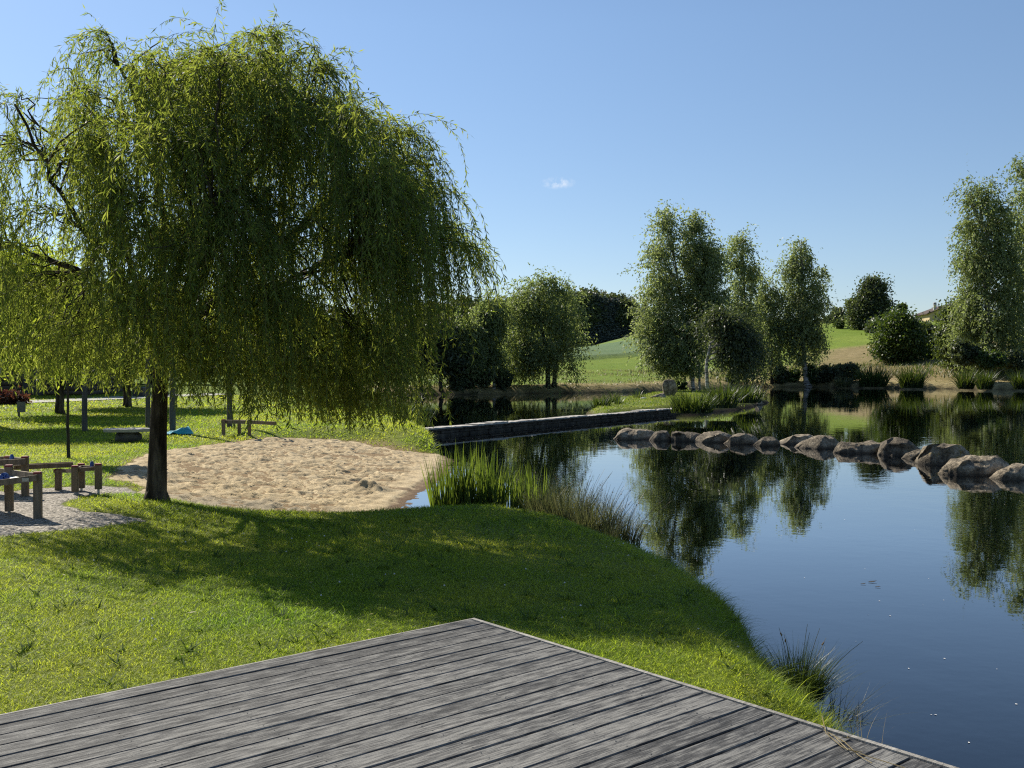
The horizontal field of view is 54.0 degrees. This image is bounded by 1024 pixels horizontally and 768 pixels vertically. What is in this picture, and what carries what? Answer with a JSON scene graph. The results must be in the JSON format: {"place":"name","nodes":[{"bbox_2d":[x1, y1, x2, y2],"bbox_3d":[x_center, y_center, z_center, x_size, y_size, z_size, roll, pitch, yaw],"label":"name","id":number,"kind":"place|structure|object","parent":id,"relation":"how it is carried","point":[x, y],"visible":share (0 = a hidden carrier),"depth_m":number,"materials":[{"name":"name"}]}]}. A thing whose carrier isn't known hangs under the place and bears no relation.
{"place":"outdoors","nodes":[
{"label":"outdoors","id":0,"kind":"place"},
{"bbox_2d":[29,393,223,402],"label":"path","id":1,"kind":"structure","parent":0,"point":[80,399],"depth_m":44.86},
{"bbox_2d":[109,437,453,512],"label":"beach","id":2,"kind":"structure","parent":0,"point":[409,485],"depth_m":19.66,"materials":[{"name":"beige sand"}]},
{"bbox_2d":[0,393,885,744],"bbox_3d":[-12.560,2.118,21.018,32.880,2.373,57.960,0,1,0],"label":"lawn","id":3,"kind":"structure","parent":0,"point":[402,442],"depth_m":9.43,"materials":[{"name":"green plant"}]},
{"bbox_2d":[0,385,31,404],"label":"shrub","id":4,"kind":"object","parent":3,"relation":"on","point":[8,397],"visible":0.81,"depth_m":40.77,"materials":[{"name":"brown plant"}]},
{"bbox_2d":[0,219,105,386],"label":"lime tree","id":5,"kind":"object","parent":3,"relation":"on","point":[51,255],"visible":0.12,"depth_m":29.69,"materials":[{"name":"green plant"}]},
{"bbox_2d":[14,307,100,457],"bbox_3d":[-9.102,-0.005,20.672,1.753,3.380,1.475,0,1,0],"label":"young tree","id":6,"kind":"object","parent":3,"relation":"on","point":[67,431],"visible":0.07,"depth_m":20.69,"materials":[{"name":"green plant"}]},
{"bbox_2d":[0,485,145,536],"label":"gravel ground","id":7,"kind":"structure","parent":3,"relation":"on","point":[57,516],"depth_m":12.77,"materials":[{"name":"grey gravel"}]},
{"bbox_2d":[0,454,28,495],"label":"water table","id":8,"kind":"object","parent":7,"relation":"on","point":[23,461],"visible":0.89,"depth_m":14.63,"materials":[{"name":"wood"}]},
{"bbox_2d":[0,464,42,518],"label":"water table","id":9,"kind":"object","parent":7,"relation":"on","point":[8,478],"visible":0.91,"depth_m":12.51,"materials":[{"name":"wood"}]},
{"bbox_2d":[14,462,72,489],"bbox_3d":[-7.173,1.432,15.353,0.852,0.439,0.339,0,1,-17],"label":"water channel","id":10,"kind":"object","parent":7,"relation":"on","point":[58,475],"visible":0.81,"depth_m":15.41,"materials":[{"name":"brown wood"}]},
{"bbox_2d":[66,461,101,494],"bbox_3d":[-6.496,1.462,15.101,0.378,0.607,0.869,-1,1,-45],"label":"water table","id":11,"kind":"object","parent":7,"relation":"on","point":[77,472],"visible":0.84,"depth_m":14.89,"materials":[{"name":"wood"}]},
{"bbox_2d":[1,253,146,413],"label":"lawn tree","id":12,"kind":"object","parent":3,"relation":"on","point":[59,403],"visible":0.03,"depth_m":35.14,"materials":[{"name":"green plant"}]},
{"bbox_2d":[82,367,87,431],"bbox_3d":[-11.940,0.117,28.056,0.167,2.830,0.156,0,1,0],"label":"wooden pole","id":13,"kind":"object","parent":3,"relation":"on","point":[84,410],"visible":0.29,"depth_m":28.00,"materials":[{"name":"grey wood"}]},
{"bbox_2d":[103,427,149,441],"bbox_3d":[-9.656,1.328,25.303,1.255,0.430,0.817,0,1,0],"label":"stone bench","id":14,"kind":"object","parent":3,"relation":"on","point":[133,434],"visible":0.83,"depth_m":25.05,"materials":[{"name":"grey stone"}]},
{"bbox_2d":[73,280,213,406],"bbox_3d":[-15.150,-1.599,39.295,7.443,5.324,5.352,0,1,0],"label":"lawn tree","id":15,"kind":"object","parent":3,"relation":"on","point":[126,402],"visible":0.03,"depth_m":39.33,"materials":[{"name":"green plant"}]},
{"bbox_2d":[145,349,149,427],"bbox_3d":[-10.659,0.064,29.405,0.157,2.830,0.146,0,1,0],"label":"wooden pole","id":16,"kind":"object","parent":3,"relation":"on","point":[147,411],"visible":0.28,"depth_m":29.36,"materials":[{"name":"grey wood"}]},
{"bbox_2d":[169,361,175,430],"bbox_3d":[-9.431,0.036,27.904,0.188,3.030,0.177,0,1,0],"label":"wooden pole","id":17,"kind":"object","parent":3,"relation":"on","point":[172,419],"visible":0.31,"depth_m":27.85,"materials":[{"name":"grey wood"}]},
{"bbox_2d":[167,426,192,434],"bbox_3d":[-9.118,1.268,27.424,0.816,0.196,0.900,0,1,0],"label":"crumpled cloth","id":18,"kind":"object","parent":3,"relation":"on","point":[185,430],"visible":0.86,"depth_m":27.14,"materials":[{"name":"blue fabric"}]},
{"bbox_2d":[221,419,276,436],"bbox_3d":[-7.282,1.178,26.951,0.963,0.480,2.531,-1,1,-37],"label":"timber frame","id":19,"kind":"object","parent":3,"relation":"on","point":[224,422],"visible":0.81,"depth_m":26.77,"materials":[{"name":"brown wood"}]},
{"bbox_2d":[0,0,508,501],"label":"weeping willow","id":20,"kind":"object","parent":3,"relation":"on","point":[368,208],"visible":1,"depth_m":12.43,"materials":[{"name":"green plant"}]},
{"bbox_2d":[392,396,433,425],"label":"reed clump","id":21,"kind":"object","parent":3,"relation":"on","point":[425,423],"visible":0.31,"depth_m":33.48,"materials":[{"name":"green plant"}]},
{"bbox_2d":[0,618,957,767],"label":"wooden deck","id":22,"kind":"structure","parent":3,"relation":"on","point":[472,693],"depth_m":4.99,"materials":[{"name":"grey wood"}]},
{"bbox_2d":[821,716,904,767],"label":"dry grass stalk","id":23,"kind":"object","parent":22,"relation":"on","point":[828,734],"visible":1,"depth_m":4.59,"materials":[{"name":"brown plant"}]},
{"bbox_2d":[590,490,674,545],"bbox_3d":[1.549,1.737,12.928,1.166,0.701,0.866,0,1,0],"label":"rush tuft","id":24,"kind":"object","parent":3,"relation":"on","point":[627,531],"visible":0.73,"depth_m":12.89,"materials":[{"name":"green plant"}]},
{"bbox_2d":[746,624,862,702],"bbox_3d":[1.954,1.879,6.755,0.914,0.481,0.930,0,1,0],"label":"rush tuft","id":25,"kind":"object","parent":3,"relation":"on","point":[816,681],"visible":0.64,"depth_m":6.76,"materials":[{"name":"green plant"}]},
{"bbox_2d":[815,679,914,730],"bbox_3d":[2.148,2.031,6.436,0.826,0.327,0.872,0,1,-12],"label":"grass tuft","id":26,"kind":"object","parent":3,"relation":"on","point":[848,715],"visible":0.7,"depth_m":6.50,"materials":[{"name":"green plant"}]},
{"bbox_2d":[0,0,1023,323],"label":"sky","id":27,"kind":"structure","parent":0,"point":[845,127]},
{"bbox_2d":[108,320,1023,394],"bbox_3d":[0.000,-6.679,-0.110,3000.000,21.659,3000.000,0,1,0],"label":"hill","id":28,"kind":"structure","parent":0,"point":[846,344],"depth_m":123.59,"materials":[{"name":"green plant"}]},
{"bbox_2d":[0,363,122,394],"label":"log building","id":29,"kind":"structure","parent":28,"relation":"on","point":[24,384],"depth_m":48.18,"materials":[{"name":"wood"}]},
{"bbox_2d":[23,364,43,394],"bbox_3d":[-22.886,-0.453,48.028,0.950,2.000,0.060,0,1,-7],"label":"door","id":30,"kind":"structure","parent":29,"relation":"in","point":[25,384],"depth_m":48.00,"materials":[{"name":"plastic"}]},
{"bbox_2d":[132,314,238,384],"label":"background tree","id":31,"kind":"object","parent":28,"relation":"on","point":[211,366],"depth_m":73.78,"materials":[{"name":"green plant"}]},
{"bbox_2d":[413,309,476,392],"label":"broadleaf tree","id":32,"kind":"object","parent":28,"relation":"on","point":[452,361],"visible":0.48,"depth_m":85.76,"materials":[{"name":"green plant"}]},
{"bbox_2d":[445,375,469,392],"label":"bush","id":33,"kind":"object","parent":28,"relation":"on","point":[455,385],"visible":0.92,"depth_m":86.98,"materials":[{"name":"green plant"}]},
{"bbox_2d":[444,306,498,391],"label":"birch","id":34,"kind":"object","parent":28,"relation":"on","point":[478,327],"visible":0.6,"depth_m":87.36,"materials":[{"name":"green plant"}]},
{"bbox_2d":[478,366,495,387],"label":"bush","id":35,"kind":"object","parent":28,"relation":"on","point":[485,382],"visible":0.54,"depth_m":88.96,"materials":[{"name":"green plant"}]},
{"bbox_2d":[467,288,525,389],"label":"birch","id":36,"kind":"object","parent":28,"relation":"on","point":[495,325],"visible":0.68,"depth_m":89.02,"materials":[{"name":"green plant"}]},
{"bbox_2d":[494,367,514,390],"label":"bush","id":37,"kind":"object","parent":28,"relation":"on","point":[500,384],"visible":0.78,"depth_m":89.76,"materials":[{"name":"green plant"}]},
{"bbox_2d":[492,263,600,393],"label":"weeping birch","id":38,"kind":"object","parent":28,"relation":"on","point":[531,357],"visible":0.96,"depth_m":91.09,"materials":[{"name":"green plant"}]},
{"bbox_2d":[561,289,606,330],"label":"broadleaf tree","id":39,"kind":"object","parent":28,"relation":"on","point":[588,312],"visible":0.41,"depth_m":593.66,"materials":[{"name":"green plant"}]},
{"bbox_2d":[580,297,600,345],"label":"conifer","id":40,"kind":"object","parent":28,"relation":"on","point":[591,330],"visible":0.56,"depth_m":594.70,"materials":[{"name":"green plant"}]},
{"bbox_2d":[586,293,605,345],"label":"conifer","id":41,"kind":"object","parent":28,"relation":"on","point":[598,322],"visible":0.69,"depth_m":595.44,"materials":[{"name":"green plant"}]},
{"bbox_2d":[595,297,615,342],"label":"conifer","id":42,"kind":"object","parent":28,"relation":"on","point":[605,306],"visible":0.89,"depth_m":596.44,"materials":[{"name":"green plant"}]},
{"bbox_2d":[602,296,620,339],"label":"conifer","id":43,"kind":"object","parent":28,"relation":"on","point":[611,308],"visible":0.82,"depth_m":596.15,"materials":[{"name":"green plant"}]},
{"bbox_2d":[606,299,622,339],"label":"conifer","id":44,"kind":"object","parent":28,"relation":"on","point":[616,321],"visible":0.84,"depth_m":596.13,"materials":[{"name":"green plant"}]},
{"bbox_2d":[614,294,639,333],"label":"broadleaf tree","id":45,"kind":"object","parent":28,"relation":"on","point":[621,312],"visible":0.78,"depth_m":595.38,"materials":[{"name":"green plant"}]},
{"bbox_2d":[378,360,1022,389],"bbox_3d":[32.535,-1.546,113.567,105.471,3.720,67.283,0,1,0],"label":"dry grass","id":46,"kind":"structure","parent":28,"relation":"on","point":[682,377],"depth_m":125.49,"materials":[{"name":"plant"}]},
{"bbox_2d":[715,222,776,387],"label":"birch","id":47,"kind":"object","parent":28,"relation":"on","point":[740,268],"visible":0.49,"depth_m":117.59,"materials":[{"name":"green plant"}]},
{"bbox_2d":[746,268,797,384],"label":"birch","id":48,"kind":"object","parent":28,"relation":"on","point":[770,299],"visible":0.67,"depth_m":120.24,"materials":[{"name":"green plant"}]},
{"bbox_2d":[772,363,790,383],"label":"bush","id":49,"kind":"object","parent":28,"relation":"on","point":[783,378],"visible":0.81,"depth_m":120.69,"materials":[{"name":"green plant"}]},
{"bbox_2d":[788,368,801,382],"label":"bush","id":50,"kind":"object","parent":28,"relation":"on","point":[797,376],"visible":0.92,"depth_m":120.92,"materials":[{"name":"green plant"}]},
{"bbox_2d":[766,235,841,386],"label":"birch","id":51,"kind":"object","parent":28,"relation":"on","point":[805,328],"visible":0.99,"depth_m":119.87,"materials":[{"name":"green plant"}]},
{"bbox_2d":[801,364,818,384],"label":"bush","id":52,"kind":"object","parent":28,"relation":"on","point":[811,379],"visible":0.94,"depth_m":120.43,"materials":[{"name":"green plant"}]},
{"bbox_2d":[812,363,833,383],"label":"bush","id":53,"kind":"object","parent":28,"relation":"on","point":[822,371],"visible":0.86,"depth_m":119.86,"materials":[{"name":"green plant"}]},
{"bbox_2d":[829,307,845,321],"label":"broadleaf tree","id":54,"kind":"object","parent":28,"relation":"on","point":[838,313],"visible":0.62,"depth_m":231.58,"materials":[{"name":"green plant"}]},
{"bbox_2d":[832,375,853,387],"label":"reed clump","id":55,"kind":"object","parent":28,"relation":"on","point":[841,384],"visible":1,"depth_m":112.99,"materials":[{"name":"green plant"}]},
{"bbox_2d":[826,361,862,382],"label":"bush","id":56,"kind":"object","parent":28,"relation":"on","point":[841,370],"visible":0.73,"depth_m":117.94,"materials":[{"name":"green plant"}]},
{"bbox_2d":[837,271,899,329],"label":"broadleaf tree","id":57,"kind":"object","parent":28,"relation":"on","point":[871,297],"visible":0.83,"depth_m":197.15,"materials":[{"name":"green plant"}]},
{"bbox_2d":[850,363,895,386],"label":"reed clump","id":58,"kind":"object","parent":28,"relation":"on","point":[877,379],"visible":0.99,"depth_m":112.91,"materials":[{"name":"green plant"}]},
{"bbox_2d":[859,304,934,364],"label":"broadleaf tree","id":59,"kind":"object","parent":28,"relation":"on","point":[900,336],"visible":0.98,"depth_m":138.53,"materials":[{"name":"green plant"}]},
{"bbox_2d":[891,363,932,387],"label":"reed clump","id":60,"kind":"object","parent":28,"relation":"on","point":[908,379],"visible":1,"depth_m":107.35,"materials":[{"name":"green plant"}]},
{"bbox_2d":[913,302,948,320],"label":"house","id":61,"kind":"structure","parent":28,"relation":"on","point":[926,316],"depth_m":227.48,"materials":[{"name":"metal"}]},
{"bbox_2d":[922,319,939,347],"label":"broadleaf tree","id":62,"kind":"object","parent":28,"relation":"on","point":[926,322],"visible":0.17,"depth_m":147.63,"materials":[{"name":"green plant"}]},
{"bbox_2d":[914,294,977,372],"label":"broadleaf tree","id":63,"kind":"object","parent":28,"relation":"on","point":[937,336],"visible":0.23,"depth_m":124.00,"materials":[{"name":"green plant"}]},
{"bbox_2d":[942,368,980,388],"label":"reed clump","id":64,"kind":"object","parent":28,"relation":"on","point":[964,382],"visible":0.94,"depth_m":102.38,"materials":[{"name":"green plant"}]},
{"bbox_2d":[945,338,983,375],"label":"bush","id":65,"kind":"object","parent":28,"relation":"on","point":[962,352],"visible":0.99,"depth_m":111.31,"materials":[{"name":"green plant"}]},
{"bbox_2d":[910,350,1023,377],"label":"tall grass","id":66,"kind":"structure","parent":28,"relation":"on","point":[944,376],"depth_m":123.16,"materials":[{"name":"green plant"}]},
{"bbox_2d":[933,168,1023,377],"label":"birch","id":67,"kind":"object","parent":28,"relation":"on","point":[982,272],"visible":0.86,"depth_m":116.39,"materials":[{"name":"green plant"}]},
{"bbox_2d":[967,369,999,389],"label":"reed clump","id":68,"kind":"object","parent":28,"relation":"on","point":[987,382],"visible":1,"depth_m":100.02,"materials":[{"name":"green plant"}]},
{"bbox_2d":[971,349,1009,375],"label":"bush","id":69,"kind":"object","parent":28,"relation":"on","point":[989,360],"visible":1,"depth_m":110.13,"materials":[{"name":"green plant"}]},
{"bbox_2d":[995,152,1023,350],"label":"birch","id":70,"kind":"object","parent":28,"relation":"on","point":[1019,173],"visible":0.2,"depth_m":121.51,"materials":[{"name":"green plant"}]},
{"bbox_2d":[1002,348,1023,375],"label":"bush","id":71,"kind":"object","parent":28,"relation":"on","point":[1016,358],"visible":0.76,"depth_m":110.95,"materials":[{"name":"green plant"}]},
{"bbox_2d":[1003,369,1023,389],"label":"reed clump","id":72,"kind":"object","parent":28,"relation":"on","point":[1017,383],"visible":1,"depth_m":100.00,"materials":[{"name":"green plant"}]},
{"bbox_2d":[367,387,1023,767],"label":"water","id":73,"kind":"structure","parent":0,"point":[791,543],"depth_m":14.94,"materials":[{"name":"blue liquid"}]},
{"bbox_2d":[420,441,489,506],"bbox_3d":[-0.907,1.468,15.968,1.130,1.219,1.095,0,1,0],"label":"iris clump","id":74,"kind":"object","parent":73,"relation":"on","point":[446,498],"visible":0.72,"depth_m":15.77,"materials":[{"name":"green plant"}]},
{"bbox_2d":[445,443,518,505],"bbox_3d":[-0.455,1.480,15.915,1.277,1.198,1.125,0,1,0],"label":"iris clump","id":75,"kind":"object","parent":73,"relation":"on","point":[478,496],"visible":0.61,"depth_m":15.77,"materials":[{"name":"green plant"}]},
{"bbox_2d":[476,458,541,509],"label":"iris clump","id":76,"kind":"object","parent":73,"relation":"on","point":[501,496],"visible":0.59,"depth_m":15.64,"materials":[{"name":"green plant"}]},
{"bbox_2d":[506,458,552,510],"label":"iris clump","id":77,"kind":"object","parent":73,"relation":"on","point":[527,488],"visible":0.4,"depth_m":15.31,"materials":[{"name":"green plant"}]},
{"bbox_2d":[422,408,675,436],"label":"stone wall","id":78,"kind":"structure","parent":73,"relation":"on","point":[470,428],"depth_m":39.55,"materials":[{"name":"stone"}]},
{"bbox_2d":[513,467,585,515],"bbox_3d":[0.542,1.651,14.986,1.271,0.807,1.215,0,1,0],"label":"rush tuft","id":79,"kind":"object","parent":73,"relation":"on","point":[540,508],"visible":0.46,"depth_m":14.92,"materials":[{"name":"green plant"}]},
{"bbox_2d":[535,472,610,522],"bbox_3d":[0.871,1.660,14.555,1.279,0.801,1.224,-1,1,-40],"label":"rush tuft","id":80,"kind":"object","parent":73,"relation":"on","point":[557,511],"visible":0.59,"depth_m":14.42,"materials":[{"name":"green plant"}]},
{"bbox_2d":[558,479,647,533],"bbox_3d":[1.175,1.701,13.868,1.404,0.743,1.141,0,1,0],"label":"rush tuft","id":81,"kind":"object","parent":73,"relation":"on","point":[593,520],"visible":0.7,"depth_m":13.72,"materials":[{"name":"green plant"}]},
{"bbox_2d":[613,428,653,439],"bbox_3d":[4.000,1.812,33.093,1.489,0.734,1.076,0,1,0],"label":"boulder","id":82,"kind":"object","parent":73,"relation":"on","point":[630,434],"visible":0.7,"depth_m":32.77,"materials":[{"name":"stone"}]},
{"bbox_2d":[649,430,670,440],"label":"boulder","id":83,"kind":"object","parent":73,"relation":"on","point":[662,435],"visible":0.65,"depth_m":32.25,"materials":[{"name":"stone"}]},
{"bbox_2d":[586,389,768,414],"bbox_3d":[10.625,1.311,64.430,18.250,0.960,46.800,0,1,0],"label":"islet","id":84,"kind":"object","parent":73,"relation":"in","point":[738,406],"visible":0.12,"depth_m":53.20,"materials":[{"name":"green plant"}]},
{"bbox_2d":[588,394,613,407],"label":"reed clump","id":85,"kind":"object","parent":84,"relation":"on","point":[597,401],"visible":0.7,"depth_m":50.69,"materials":[{"name":"green plant"}]},
{"bbox_2d":[620,198,713,390],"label":"birch","id":86,"kind":"object","parent":84,"relation":"on","point":[675,361],"visible":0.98,"depth_m":81.56,"materials":[{"name":"green plant"}]},
{"bbox_2d":[662,379,676,395],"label":"boulder","id":87,"kind":"object","parent":84,"relation":"on","point":[669,386],"visible":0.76,"depth_m":68.35,"materials":[{"name":"stone"}]},
{"bbox_2d":[663,389,719,413],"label":"reed clump","id":88,"kind":"object","parent":84,"relation":"on","point":[691,405],"visible":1,"depth_m":44.05,"materials":[{"name":"green plant"}]},
{"bbox_2d":[670,207,741,390],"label":"birch","id":89,"kind":"object","parent":84,"relation":"on","point":[706,276],"visible":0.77,"depth_m":81.60,"materials":[{"name":"green plant"}]},
{"bbox_2d":[697,379,756,407],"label":"reed clump","id":90,"kind":"object","parent":84,"relation":"on","point":[726,400],"visible":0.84,"depth_m":49.78,"materials":[{"name":"green plant"}]},
{"bbox_2d":[671,291,785,393],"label":"broadleaf tree","id":91,"kind":"object","parent":84,"relation":"on","point":[732,340],"visible":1,"depth_m":72.47,"materials":[{"name":"green plant"}]},
{"bbox_2d":[730,383,769,402],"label":"reed clump","id":92,"kind":"object","parent":84,"relation":"on","point":[752,397],"visible":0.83,"depth_m":57.05,"materials":[{"name":"green plant"}]},
{"bbox_2d":[671,431,700,441],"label":"boulder","id":93,"kind":"object","parent":73,"relation":"on","point":[683,436],"visible":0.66,"depth_m":32.03,"materials":[{"name":"stone"}]},
{"bbox_2d":[693,431,731,442],"bbox_3d":[6.356,1.833,31.812,1.325,0.714,0.905,0,1,0],"label":"boulder","id":94,"kind":"object","parent":73,"relation":"on","point":[714,437],"visible":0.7,"depth_m":31.48,"materials":[{"name":"stone"}]},
{"bbox_2d":[724,433,757,443],"bbox_3d":[7.069,1.856,31.044,1.107,0.693,0.804,0,1,0],"label":"boulder","id":95,"kind":"object","parent":73,"relation":"on","point":[740,438],"visible":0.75,"depth_m":30.75,"materials":[{"name":"stone"}]},
{"bbox_2d":[754,437,779,445],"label":"boulder","id":96,"kind":"object","parent":73,"relation":"on","point":[768,441],"visible":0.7,"depth_m":30.10,"materials":[{"name":"stone"}]},
{"bbox_2d":[780,434,812,444],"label":"boulder","id":97,"kind":"object","parent":73,"relation":"on","point":[795,439],"visible":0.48,"depth_m":30.77,"materials":[{"name":"stone"}]},
{"bbox_2d":[795,435,838,448],"bbox_3d":[8.975,1.863,29.452,1.262,0.731,1.247,1,1,45],"label":"boulder","id":98,"kind":"object","parent":73,"relation":"on","point":[822,442],"visible":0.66,"depth_m":29.13,"materials":[{"name":"stone"}]},
{"bbox_2d":[833,440,879,453],"bbox_3d":[9.634,1.915,27.701,1.629,0.708,0.764,0,1,0],"label":"boulder","id":99,"kind":"object","parent":73,"relation":"on","point":[869,447],"visible":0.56,"depth_m":27.51,"materials":[{"name":"stone"}]},
{"bbox_2d":[877,437,919,455],"bbox_3d":[10.413,1.850,27.032,1.165,0.846,0.811,0,1,0],"label":"boulder","id":100,"kind":"object","parent":73,"relation":"on","point":[895,446],"visible":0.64,"depth_m":26.78,"materials":[{"name":"stone"}]},
{"bbox_2d":[901,449,920,458],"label":"boulder","id":101,"kind":"object","parent":73,"relation":"on","point":[914,454],"visible":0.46,"depth_m":25.82,"materials":[{"name":"stone"}]},
{"bbox_2d":[914,443,970,464],"bbox_3d":[10.583,1.873,24.625,1.536,0.885,1.087,0,1,0],"label":"boulder","id":102,"kind":"object","parent":73,"relation":"on","point":[938,454],"visible":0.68,"depth_m":24.18,"materials":[{"name":"stone"}]},
{"bbox_2d":[938,455,1008,475],"bbox_3d":[10.213,1.966,22.160,1.648,0.790,0.884,0,1,0],"label":"boulder","id":103,"kind":"object","parent":73,"relation":"on","point":[972,465],"visible":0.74,"depth_m":21.87,"materials":[{"name":"stone"}]},
{"bbox_2d":[989,463,1023,479],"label":"boulder","id":104,"kind":"object","parent":73,"relation":"on","point":[1015,471],"visible":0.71,"depth_m":21.05,"materials":[{"name":"stone"}]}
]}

